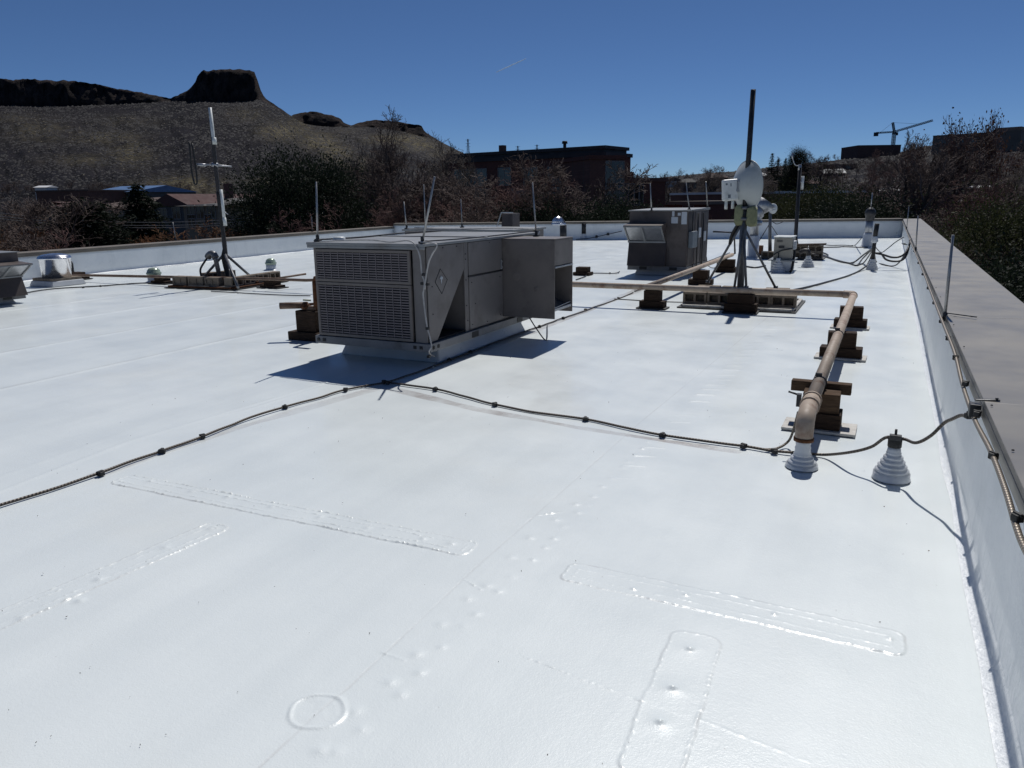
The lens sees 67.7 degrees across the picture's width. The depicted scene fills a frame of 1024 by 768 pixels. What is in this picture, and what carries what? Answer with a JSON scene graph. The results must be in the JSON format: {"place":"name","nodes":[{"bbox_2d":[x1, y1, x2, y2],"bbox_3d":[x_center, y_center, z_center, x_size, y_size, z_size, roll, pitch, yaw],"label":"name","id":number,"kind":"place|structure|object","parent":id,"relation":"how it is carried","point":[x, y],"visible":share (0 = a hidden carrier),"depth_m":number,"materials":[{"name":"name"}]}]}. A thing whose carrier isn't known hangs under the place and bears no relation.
{"place":"outdoors","nodes":[
{"label":"outdoors","id":0,"kind":"place"},
{"bbox_2d":[0,238,996,767],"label":"roof deck","id":1,"kind":"structure","parent":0,"point":[630,598],"depth_m":4.12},
{"bbox_2d":[0,251,32,303],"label":"rooftop air conditioner","id":2,"kind":"object","parent":1,"relation":"on","point":[13,270],"visible":1,"depth_m":14.32,"materials":[{"name":"paint"}]},
{"bbox_2d":[30,253,85,286],"bbox_3d":[-10.579,-2.666,17.698,0.830,0.726,0.831,6,15,25],"label":"exhaust fan","id":3,"kind":"object","parent":1,"relation":"on","point":[56,269],"visible":1,"depth_m":17.45,"materials":[{"name":"metal"}]},
{"bbox_2d":[72,273,312,281],"bbox_3d":[-7.243,-2.483,17.395,11.125,0.337,0.816,6,15,25],"label":"gas pipe","id":4,"kind":"object","parent":1,"relation":"on","point":[285,278],"visible":0.6,"depth_m":16.44,"materials":[{"name":"metal"}]},
{"bbox_2d":[17,226,393,281],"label":"parapet wall","id":5,"kind":"structure","parent":1,"relation":"on","point":[103,259],"depth_m":23.20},
{"bbox_2d":[164,107,288,290],"bbox_3d":[-6.388,-4.102,16.861,2.046,3.808,1.984,4,14,20],"label":"antenna mast","id":6,"kind":"object","parent":1,"relation":"on","point":[216,258],"visible":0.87,"depth_m":16.81,"materials":[{"name":"grey metal"}]},
{"bbox_2d":[204,277,224,286],"bbox_3d":[-6.456,-2.227,16.568,0.390,0.190,0.190,5,15,22],"label":"cinder block","id":7,"kind":"object","parent":6,"relation":"on","point":[215,281],"depth_m":16.48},
{"bbox_2d":[256,280,288,288],"bbox_3d":[-5.199,-2.173,16.552,0.611,0.174,0.379,6,15,25],"label":"pipe support","id":8,"kind":"object","parent":1,"relation":"on","point":[267,284],"visible":0.87,"depth_m":16.45,"materials":[{"name":"black rubber"}]},
{"bbox_2d":[279,276,318,341],"bbox_3d":[-2.592,-1.030,10.212,1.045,0.864,0.532,0,14,3],"label":"pipe support","id":9,"kind":"object","parent":1,"relation":"on","point":[307,324],"visible":0.78,"depth_m":10.15,"materials":[{"name":"paint"}]},
{"bbox_2d":[0,292,633,506],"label":"conductor cable","id":10,"kind":"object","parent":1,"relation":"on","point":[100,473],"visible":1,"depth_m":6.40,"materials":[{"name":"metal"}]},
{"bbox_2d":[306,230,572,368],"bbox_3d":[-0.611,-1.210,9.725,2.290,1.412,3.283,6,15,25],"label":"rooftop air conditioner","id":11,"kind":"object","parent":1,"relation":"on","point":[437,297],"visible":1,"depth_m":8.77,"materials":[{"name":"paint"}]},
{"bbox_2d":[402,212,545,235],"bbox_3d":[-0.404,-2.667,15.431,2.823,1.551,2.232,6,15,25],"label":"rooftop air conditioner","id":12,"kind":"object","parent":1,"relation":"on","point":[510,221],"visible":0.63,"depth_m":14.93,"materials":[{"name":"paint"}]},
{"bbox_2d":[551,216,566,236],"bbox_3d":[2.045,-6.823,33.554,0.660,1.081,0.660,6,15,25],"label":"turbine vent","id":13,"kind":"object","parent":1,"relation":"on","point":[558,220],"visible":0.98,"depth_m":33.40,"materials":[{"name":"metal"}]},
{"bbox_2d":[393,218,903,239],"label":"parapet wall","id":14,"kind":"structure","parent":1,"relation":"on","point":[843,228],"depth_m":33.83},
{"bbox_2d":[636,290,669,309],"bbox_3d":[2.362,-1.420,12.777,0.500,0.301,0.300,6,15,25],"label":"pipe support","id":15,"kind":"object","parent":1,"relation":"on","point":[652,299],"visible":0.98,"depth_m":12.70,"materials":[{"name":"brown wood"}]},
{"bbox_2d":[648,231,735,284],"bbox_3d":[4.074,-2.805,16.422,0.632,0.630,8.450,5,15,21],"label":"gas pipe","id":16,"kind":"object","parent":15,"relation":"on","point":[682,273],"visible":0.93,"depth_m":15.70,"materials":[{"name":"metal"}]},
{"bbox_2d":[623,207,712,274],"bbox_3d":[3.995,-3.533,18.803,1.779,1.549,2.727,6,15,25],"label":"rooftop air conditioner","id":17,"kind":"object","parent":1,"relation":"on","point":[666,241],"visible":0.88,"depth_m":18.03,"materials":[{"name":"paint"}]},
{"bbox_2d":[390,382,971,455],"bbox_3d":[0.834,0.014,6.157,5.227,0.658,0.704,12,19,43],"label":"conductor cable","id":18,"kind":"object","parent":1,"relation":"on","point":[742,445],"visible":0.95,"depth_m":5.75,"materials":[{"name":"metal"}]},
{"bbox_2d":[688,270,713,284],"bbox_3d":[4.016,-2.267,16.206,0.503,0.301,0.247,6,15,25],"label":"pipe support","id":19,"kind":"object","parent":1,"relation":"on","point":[700,277],"visible":0.78,"depth_m":16.12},
{"bbox_2d":[714,259,735,271],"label":"pipe support","id":20,"kind":"object","parent":1,"relation":"on","point":[726,265],"visible":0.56,"depth_m":18.81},
{"bbox_2d":[722,293,758,314],"bbox_3d":[3.657,-1.293,12.185,0.540,0.301,0.340,5,15,23],"label":"pipe support","id":21,"kind":"object","parent":1,"relation":"on","point":[737,303],"visible":0.99,"depth_m":12.10,"materials":[{"name":"brown rubber"}]},
{"bbox_2d":[677,89,805,313],"bbox_3d":[3.948,-3.070,12.722,1.890,3.496,1.590,6,15,25],"label":"antenna mast","id":22,"kind":"object","parent":1,"relation":"on","point":[745,215],"visible":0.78,"depth_m":12.78,"materials":[{"name":"grey metal"}]},
{"bbox_2d":[683,291,707,303],"bbox_3d":[3.119,-1.474,12.958,0.390,0.190,0.190,5,15,24],"label":"cinder block","id":23,"kind":"object","parent":22,"relation":"on","point":[696,297],"depth_m":12.92,"materials":[{"name":"concrete"}]},
{"bbox_2d":[707,292,727,304],"bbox_3d":[3.489,-1.436,12.784,0.390,0.190,0.190,6,15,27],"label":"cinder block","id":24,"kind":"object","parent":22,"relation":"on","point":[717,298],"depth_m":12.78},
{"bbox_2d":[722,160,762,208],"bbox_3d":[3.772,-3.316,12.755,0.445,0.837,0.837,-5,14,-18],"label":"dish antenna","id":25,"kind":"object","parent":22,"relation":"attached to","point":[746,184],"visible":0.96,"depth_m":12.65,"materials":[{"name":"metal"}]},
{"bbox_2d":[755,294,770,306],"bbox_3d":[4.046,-1.379,12.519,0.390,0.190,0.190,6,15,25],"label":"cinder block","id":26,"kind":"object","parent":22,"relation":"on","point":[762,300],"depth_m":12.44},
{"bbox_2d":[770,295,796,307],"bbox_3d":[4.406,-1.347,12.371,0.390,0.190,0.190,5,15,24],"label":"cinder block","id":27,"kind":"object","parent":22,"relation":"on","point":[786,301],"depth_m":12.34,"materials":[{"name":"concrete"}]},
{"bbox_2d":[746,197,774,257],"bbox_3d":[7.520,-4.785,23.240,0.863,1.818,0.599,-1,14,0],"label":"flue vent","id":28,"kind":"object","parent":1,"relation":"on","point":[764,206],"visible":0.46,"depth_m":23.14,"materials":[{"name":"metal"}]},
{"bbox_2d":[759,203,783,254],"bbox_3d":[8.263,-4.913,24.208,1.172,1.591,0.600,6,15,25],"label":"antenna mast","id":29,"kind":"object","parent":1,"relation":"on","point":[771,212],"visible":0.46,"depth_m":24.19,"materials":[{"name":"metal"}]},
{"bbox_2d":[768,235,797,272],"bbox_3d":[6.748,-3.244,18.953,0.605,0.861,0.971,6,15,25],"label":"equipment cabinet","id":30,"kind":"object","parent":1,"relation":"on","point":[785,247],"visible":0.98,"depth_m":18.64,"materials":[{"name":"white metal"}]},
{"bbox_2d":[762,153,825,259],"bbox_3d":[8.398,-5.235,22.483,1.750,3.022,1.050,6,15,25],"label":"antenna mast","id":31,"kind":"object","parent":1,"relation":"on","point":[800,181],"visible":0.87,"depth_m":22.29,"materials":[{"name":"grey metal"}]},
{"bbox_2d":[785,442,817,471],"bbox_3d":[1.979,0.470,5.195,0.216,0.196,0.216,6,15,25],"label":"pipe boot","id":32,"kind":"object","parent":1,"relation":"on","point":[801,459],"visible":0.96,"depth_m":5.14,"materials":[{"name":"rubber"}]},
{"bbox_2d":[799,248,818,266],"bbox_3d":[7.759,-3.311,19.986,0.429,0.472,0.345,-3,14,-11],"label":"pipe boot","id":33,"kind":"object","parent":1,"relation":"on","point":[807,262],"visible":1,"depth_m":19.92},
{"bbox_2d":[781,378,856,437],"bbox_3d":[2.452,0.179,6.049,0.543,0.346,0.356,6,15,25],"label":"pipe support","id":34,"kind":"object","parent":1,"relation":"on","point":[828,419],"visible":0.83,"depth_m":5.95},
{"bbox_2d":[573,281,857,443],"bbox_3d":[-0.115,-0.892,10.030,8.280,0.252,7.345,6,15,25],"label":"gas pipe","id":35,"kind":"object","parent":34,"relation":"on","point":[809,404],"visible":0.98,"depth_m":8.62,"materials":[{"name":"metal"}]},
{"bbox_2d":[814,330,866,361],"bbox_3d":[3.744,-0.445,8.667,0.548,0.301,0.315,6,15,25],"label":"pipe support","id":36,"kind":"object","parent":1,"relation":"on","point":[849,350],"visible":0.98,"depth_m":8.57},
{"bbox_2d":[830,305,869,330],"bbox_3d":[4.724,-0.932,10.633,0.509,0.301,0.315,6,15,25],"label":"pipe support","id":37,"kind":"object","parent":1,"relation":"on","point":[856,321],"visible":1,"depth_m":10.53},
{"bbox_2d":[859,193,875,246],"bbox_3d":[12.788,-5.860,27.266,0.560,1.894,0.560,6,15,25],"label":"flue vent","id":38,"kind":"object","parent":1,"relation":"on","point":[870,213],"visible":0.94,"depth_m":27.23,"materials":[{"name":"metal"}]},
{"bbox_2d":[866,223,878,269],"bbox_3d":[8.979,-3.406,18.920,0.281,1.129,0.281,6,15,25],"label":"pipe boot","id":39,"kind":"object","parent":1,"relation":"on","point":[872,265],"visible":1,"depth_m":18.91,"materials":[{"name":"metal"}]},
{"bbox_2d":[871,429,910,484],"bbox_3d":[2.474,0.453,4.945,0.233,0.334,0.233,6,15,25],"label":"pipe boot","id":40,"kind":"object","parent":1,"relation":"on","point":[891,467],"visible":1,"depth_m":4.90,"materials":[{"name":"white rubber"}]},
{"bbox_2d":[900,219,1023,767],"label":"parapet wall","id":41,"kind":"structure","parent":1,"relation":"on","point":[988,341],"depth_m":4.16,"materials":[{"name":"metal"}]},
{"bbox_2d":[942,235,976,320],"bbox_3d":[3.804,-0.877,6.421,0.088,0.734,0.351,-7,15,-25],"label":"lightning rod","id":42,"kind":"object","parent":41,"relation":"on","point":[945,312],"visible":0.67,"depth_m":6.53,"materials":[{"name":"metal"}]},
{"bbox_2d":[902,221,1023,554],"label":"conductor cable","id":43,"kind":"object","parent":41,"relation":"attached to","point":[1016,517],"visible":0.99,"depth_m":3.31,"materials":[{"name":"brown metal"}]},
{"bbox_2d":[967,398,999,417],"bbox_3d":[2.386,0.117,3.857,0.130,0.108,0.070,6,15,25],"label":"cable bracket","id":44,"kind":"object","parent":41,"relation":"attached to","point":[972,406],"visible":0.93,"depth_m":3.85,"materials":[{"name":"metal"}]},
{"bbox_2d":[0,69,1023,232],"bbox_3d":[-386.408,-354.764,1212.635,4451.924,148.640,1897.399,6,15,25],"label":"hills","id":45,"kind":"structure","parent":0,"point":[226,86],"depth_m":612.89,"materials":[{"name":"plant"}]},
{"bbox_2d":[0,179,265,196],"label":"valley thicket","id":46,"kind":"object","parent":45,"relation":"on","point":[98,185],"visible":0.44,"depth_m":339.14,"materials":[{"name":"plant"}]},
{"bbox_2d":[0,100,1023,223],"bbox_3d":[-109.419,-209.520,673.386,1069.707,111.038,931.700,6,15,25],"label":"hillside scrub","id":47,"kind":"object","parent":45,"relation":"on","point":[228,104],"visible":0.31,"depth_m":554.95,"materials":[{"name":"plant"}]},
{"bbox_2d":[659,170,685,200],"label":"bare tree","id":48,"kind":"object","parent":45,"relation":"on","point":[667,194],"visible":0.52,"depth_m":184.26,"materials":[{"name":"brown plant"}]},
{"bbox_2d":[689,163,729,192],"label":"bare tree","id":49,"kind":"object","parent":45,"relation":"on","point":[710,185],"visible":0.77,"depth_m":174.18,"materials":[{"name":"brown plant"}]},
{"bbox_2d":[780,145,814,190],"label":"evergreen tree","id":50,"kind":"object","parent":45,"relation":"on","point":[799,155],"visible":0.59,"depth_m":220.78,"materials":[{"name":"green plant"}]},
{"bbox_2d":[801,151,841,189],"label":"bare tree","id":51,"kind":"object","parent":45,"relation":"on","point":[819,170],"visible":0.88,"depth_m":201.41,"materials":[{"name":"brown plant"}]},
{"bbox_2d":[652,141,1023,195],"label":"hillside wood","id":52,"kind":"object","parent":45,"relation":"on","point":[858,168],"visible":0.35,"depth_m":292.52,"materials":[{"name":"plant"}]},
{"bbox_2d":[841,145,900,158],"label":"hilltop building","id":53,"kind":"structure","parent":45,"relation":"on","point":[858,151],"depth_m":479.92,"materials":[{"name":"brick"}]},
{"bbox_2d":[763,129,1023,189],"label":"hillside wood","id":54,"kind":"object","parent":45,"relation":"on","point":[877,163],"visible":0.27,"depth_m":261.48,"materials":[{"name":"plant"}]},
{"bbox_2d":[874,119,932,144],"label":"tower crane","id":55,"kind":"object","parent":45,"relation":"on","point":[894,132],"visible":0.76,"depth_m":609.81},
{"bbox_2d":[931,126,1023,154],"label":"hilltop building","id":56,"kind":"structure","parent":45,"relation":"on","point":[1016,134],"depth_m":387.60,"materials":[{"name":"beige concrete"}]},
{"bbox_2d":[0,0,1023,177],"label":"sky","id":57,"kind":"structure","parent":0,"point":[670,82],"materials":[{"name":"blue"}]},
{"label":"ground","id":58,"kind":"structure","parent":0,"visible":0},
{"bbox_2d":[0,226,58,251],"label":"bare shrub","id":59,"kind":"object","parent":58,"relation":"on","point":[37,236],"visible":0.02,"depth_m":34.53,"materials":[{"name":"brown plant"}]},
{"bbox_2d":[0,193,103,251],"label":"bare tree","id":60,"kind":"object","parent":58,"relation":"on","point":[33,212],"visible":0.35,"depth_m":36.17,"materials":[{"name":"brown plant"}]},
{"bbox_2d":[34,227,82,250],"bbox_3d":[-18.389,-3.027,34.973,10.734,8.355,12.223,-1,14,0],"label":"bare shrub","id":61,"kind":"object","parent":58,"relation":"on","point":[64,240],"visible":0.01,"depth_m":33.64,"materials":[{"name":"brown plant"}]},
{"bbox_2d":[0,194,152,249],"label":"bare tree","id":62,"kind":"object","parent":58,"relation":"on","point":[17,211],"visible":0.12,"depth_m":41.83,"materials":[{"name":"brown plant"}]},
{"bbox_2d":[35,189,129,230],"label":"warehouse","id":63,"kind":"structure","parent":58,"relation":"on","point":[112,196],"depth_m":182.73,"materials":[{"name":"metal"}]},
{"bbox_2d":[22,197,145,250],"bbox_3d":[-21.800,-4.954,40.014,8.198,9.538,9.177,1,14,6],"label":"evergreen tree","id":64,"kind":"object","parent":58,"relation":"on","point":[95,229],"visible":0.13,"depth_m":38.81,"materials":[{"name":"green plant"}]},
{"bbox_2d":[109,181,184,244],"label":"spruce tree","id":65,"kind":"object","parent":58,"relation":"on","point":[135,198],"visible":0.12,"depth_m":44.48,"materials":[{"name":"green plant"}]},
{"bbox_2d":[103,185,195,199],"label":"warehouse","id":66,"kind":"structure","parent":58,"relation":"on","point":[158,190],"depth_m":197.94,"materials":[{"name":"blue"}]},
{"bbox_2d":[154,183,251,241],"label":"house","id":67,"kind":"structure","parent":58,"relation":"on","point":[172,208],"depth_m":81.06,"materials":[{"name":"brown"}]},
{"bbox_2d":[159,216,251,240],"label":"bare shrub","id":68,"kind":"object","parent":58,"relation":"on","point":[214,230],"visible":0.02,"depth_m":41.11,"materials":[{"name":"brown plant"}]},
{"bbox_2d":[183,200,289,239],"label":"apartment house","id":69,"kind":"structure","parent":58,"relation":"on","point":[199,212],"depth_m":75.41,"materials":[{"name":"brown"}]},
{"bbox_2d":[268,206,314,233],"bbox_3d":[-12.860,-4.480,39.260,10.036,9.113,11.427,0,14,3],"label":"bare shrub","id":70,"kind":"object","parent":58,"relation":"on","point":[291,224],"visible":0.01,"depth_m":38.54,"materials":[{"name":"brown plant"}]},
{"bbox_2d":[197,124,393,238],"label":"evergreen tree","id":71,"kind":"object","parent":58,"relation":"on","point":[285,195],"visible":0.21,"depth_m":43.32,"materials":[{"name":"green plant"}]},
{"bbox_2d":[293,200,343,231],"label":"bare shrub","id":72,"kind":"object","parent":58,"relation":"on","point":[322,223],"visible":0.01,"depth_m":41.05,"materials":[{"name":"brown plant"}]},
{"bbox_2d":[286,138,388,225],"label":"bare tree","id":73,"kind":"object","parent":58,"relation":"on","point":[361,152],"visible":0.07,"depth_m":57.66,"materials":[{"name":"brown plant"}]},
{"bbox_2d":[301,139,396,226],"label":"evergreen tree","id":74,"kind":"object","parent":58,"relation":"on","point":[352,177],"visible":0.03,"depth_m":58.78,"materials":[{"name":"green plant"}]},
{"bbox_2d":[331,104,452,226],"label":"bare tree","id":75,"kind":"object","parent":58,"relation":"on","point":[392,163],"visible":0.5,"depth_m":51.23,"materials":[{"name":"brown plant"}]},
{"bbox_2d":[356,186,444,226],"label":"bare tree","id":76,"kind":"object","parent":58,"relation":"on","point":[382,217],"visible":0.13,"depth_m":41.59,"materials":[{"name":"brown plant"}]},
{"bbox_2d":[367,170,501,226],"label":"bare tree","id":77,"kind":"object","parent":58,"relation":"on","point":[409,214],"visible":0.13,"depth_m":42.52,"materials":[{"name":"brown plant"}]},
{"bbox_2d":[393,131,478,220],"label":"bare tree","id":78,"kind":"object","parent":58,"relation":"on","point":[433,172],"visible":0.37,"depth_m":63.09,"materials":[{"name":"brown plant"}]},
{"bbox_2d":[386,175,515,222],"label":"bare tree","id":79,"kind":"object","parent":58,"relation":"on","point":[494,188],"visible":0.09,"depth_m":46.08,"materials":[{"name":"brown plant"}]},
{"bbox_2d":[384,170,531,222],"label":"bare tree","id":80,"kind":"object","parent":58,"relation":"on","point":[440,185],"visible":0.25,"depth_m":40.23,"materials":[{"name":"brown plant"}]},
{"bbox_2d":[452,182,563,221],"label":"bare tree","id":81,"kind":"object","parent":58,"relation":"on","point":[495,202],"visible":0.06,"depth_m":44.73,"materials":[{"name":"brown plant"}]},
{"bbox_2d":[482,162,578,221],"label":"bare tree","id":82,"kind":"object","parent":58,"relation":"on","point":[515,193],"visible":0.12,"depth_m":41.07,"materials":[{"name":"brown plant"}]},
{"bbox_2d":[442,141,632,220],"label":"brick building","id":83,"kind":"structure","parent":58,"relation":"on","point":[487,164],"depth_m":77.17,"materials":[{"name":"brick"}]},
{"bbox_2d":[498,167,510,185],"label":"window","id":84,"kind":"structure","parent":83,"relation":"in","point":[503,174],"depth_m":78.13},
{"bbox_2d":[480,182,597,221],"bbox_3d":[1.009,-5.494,41.747,11.639,10.912,10.411,0,14,2],"label":"evergreen tree","id":85,"kind":"object","parent":58,"relation":"on","point":[542,218],"visible":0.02,"depth_m":39.98,"materials":[{"name":"green plant"}]},
{"bbox_2d":[496,153,656,221],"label":"bare tree","id":86,"kind":"object","parent":58,"relation":"on","point":[557,171],"visible":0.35,"depth_m":41.14,"materials":[{"name":"brown plant"}]},
{"bbox_2d":[561,155,626,218],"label":"brick building","id":87,"kind":"structure","parent":58,"relation":"on","point":[587,169],"depth_m":68.72,"materials":[{"name":"brick"}]},
{"bbox_2d":[605,161,624,185],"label":"window","id":88,"kind":"structure","parent":87,"relation":"in","point":[614,163],"depth_m":68.61,"materials":[{"name":"glass"}]},
{"bbox_2d":[549,182,668,220],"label":"evergreen tree","id":89,"kind":"object","parent":58,"relation":"on","point":[591,213],"depth_m":40.41,"materials":[{"name":"green plant"}]},
{"bbox_2d":[561,180,675,220],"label":"evergreen tree","id":90,"kind":"object","parent":58,"relation":"on","point":[625,212],"visible":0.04,"depth_m":40.19,"materials":[{"name":"green plant"}]},
{"bbox_2d":[624,172,667,214],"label":"brick building","id":91,"kind":"structure","parent":58,"relation":"on","point":[658,188],"depth_m":71.66,"materials":[{"name":"brick"}]},
{"bbox_2d":[665,200,736,219],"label":"brick building","id":92,"kind":"structure","parent":58,"relation":"on","point":[717,211],"depth_m":79.59,"materials":[{"name":"brown brick"}]},
{"bbox_2d":[670,190,865,218],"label":"flat roofed building","id":93,"kind":"structure","parent":58,"relation":"on","point":[711,196],"depth_m":121.60,"materials":[{"name":"brick"}]},
{"bbox_2d":[729,177,835,218],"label":"evergreen tree","id":94,"kind":"object","parent":58,"relation":"on","point":[767,214],"visible":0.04,"depth_m":52.28,"materials":[{"name":"green plant"}]},
{"bbox_2d":[764,160,901,218],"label":"evergreen tree","id":95,"kind":"object","parent":58,"relation":"on","point":[816,193],"visible":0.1,"depth_m":48.01,"materials":[{"name":"green plant"}]},
{"bbox_2d":[819,179,894,215],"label":"bare tree","id":96,"kind":"object","parent":58,"relation":"on","point":[870,186],"visible":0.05,"depth_m":66.40,"materials":[{"name":"brown plant"}]},
{"bbox_2d":[778,172,946,225],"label":"evergreen tree","id":97,"kind":"object","parent":58,"relation":"on","point":[853,210],"visible":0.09,"depth_m":43.73,"materials":[{"name":"green plant"}]},
{"bbox_2d":[894,129,930,198],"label":"sparse leaf tree","id":98,"kind":"object","parent":58,"relation":"on","point":[908,168],"visible":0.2,"depth_m":86.74,"materials":[{"name":"brown plant"}]},
{"bbox_2d":[804,125,1022,238],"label":"bare tree","id":99,"kind":"object","parent":58,"relation":"on","point":[967,160],"visible":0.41,"depth_m":54.18,"materials":[{"name":"brown plant"}]},
{"bbox_2d":[861,140,1022,242],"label":"bare tree","id":100,"kind":"object","parent":58,"relation":"on","point":[912,185],"visible":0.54,"depth_m":45.78,"materials":[{"name":"brown plant"}]},
{"bbox_2d":[916,107,985,233],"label":"sparse leaf tree","id":101,"kind":"object","parent":58,"relation":"on","point":[965,146],"visible":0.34,"depth_m":54.98,"materials":[{"name":"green plant"}]},
{"bbox_2d":[901,223,1023,302],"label":"evergreen tree","id":102,"kind":"object","parent":58,"relation":"on","point":[1017,289],"visible":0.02,"depth_m":20.48,"materials":[{"name":"green plant"}]},
{"bbox_2d":[908,167,1023,288],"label":"evergreen tree","id":103,"kind":"object","parent":58,"relation":"on","point":[1013,232],"visible":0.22,"depth_m":29.25,"materials":[{"name":"green plant"}]},
{"bbox_2d":[914,171,1023,256],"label":"bare tree","id":104,"kind":"object","parent":58,"relation":"on","point":[989,192],"visible":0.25,"depth_m":44.63,"materials":[{"name":"plant"}]},
{"bbox_2d":[918,209,1021,267],"bbox_3d":[22.545,-4.497,38.116,9.392,8.651,9.175,-8,15,-26],"label":"tree","id":105,"kind":"object","parent":58,"relation":"on","point":[929,221],"visible":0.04,"depth_m":39.94,"materials":[{"name":"plant"}]},
{"bbox_2d":[946,108,1023,215],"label":"sparse leaf tree","id":106,"kind":"object","parent":58,"relation":"on","point":[988,146],"visible":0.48,"depth_m":63.27,"materials":[{"name":"brown plant"}]},
{"bbox_2d":[954,240,1022,284],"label":"tree","id":107,"kind":"object","parent":58,"relation":"on","point":[973,257],"visible":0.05,"depth_m":28.64,"materials":[{"name":"plant"}]},
{"bbox_2d":[960,150,1023,237],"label":"bare tree","id":108,"kind":"object","parent":58,"relation":"on","point":[1015,177],"visible":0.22,"depth_m":57.61,"materials":[{"name":"plant"}]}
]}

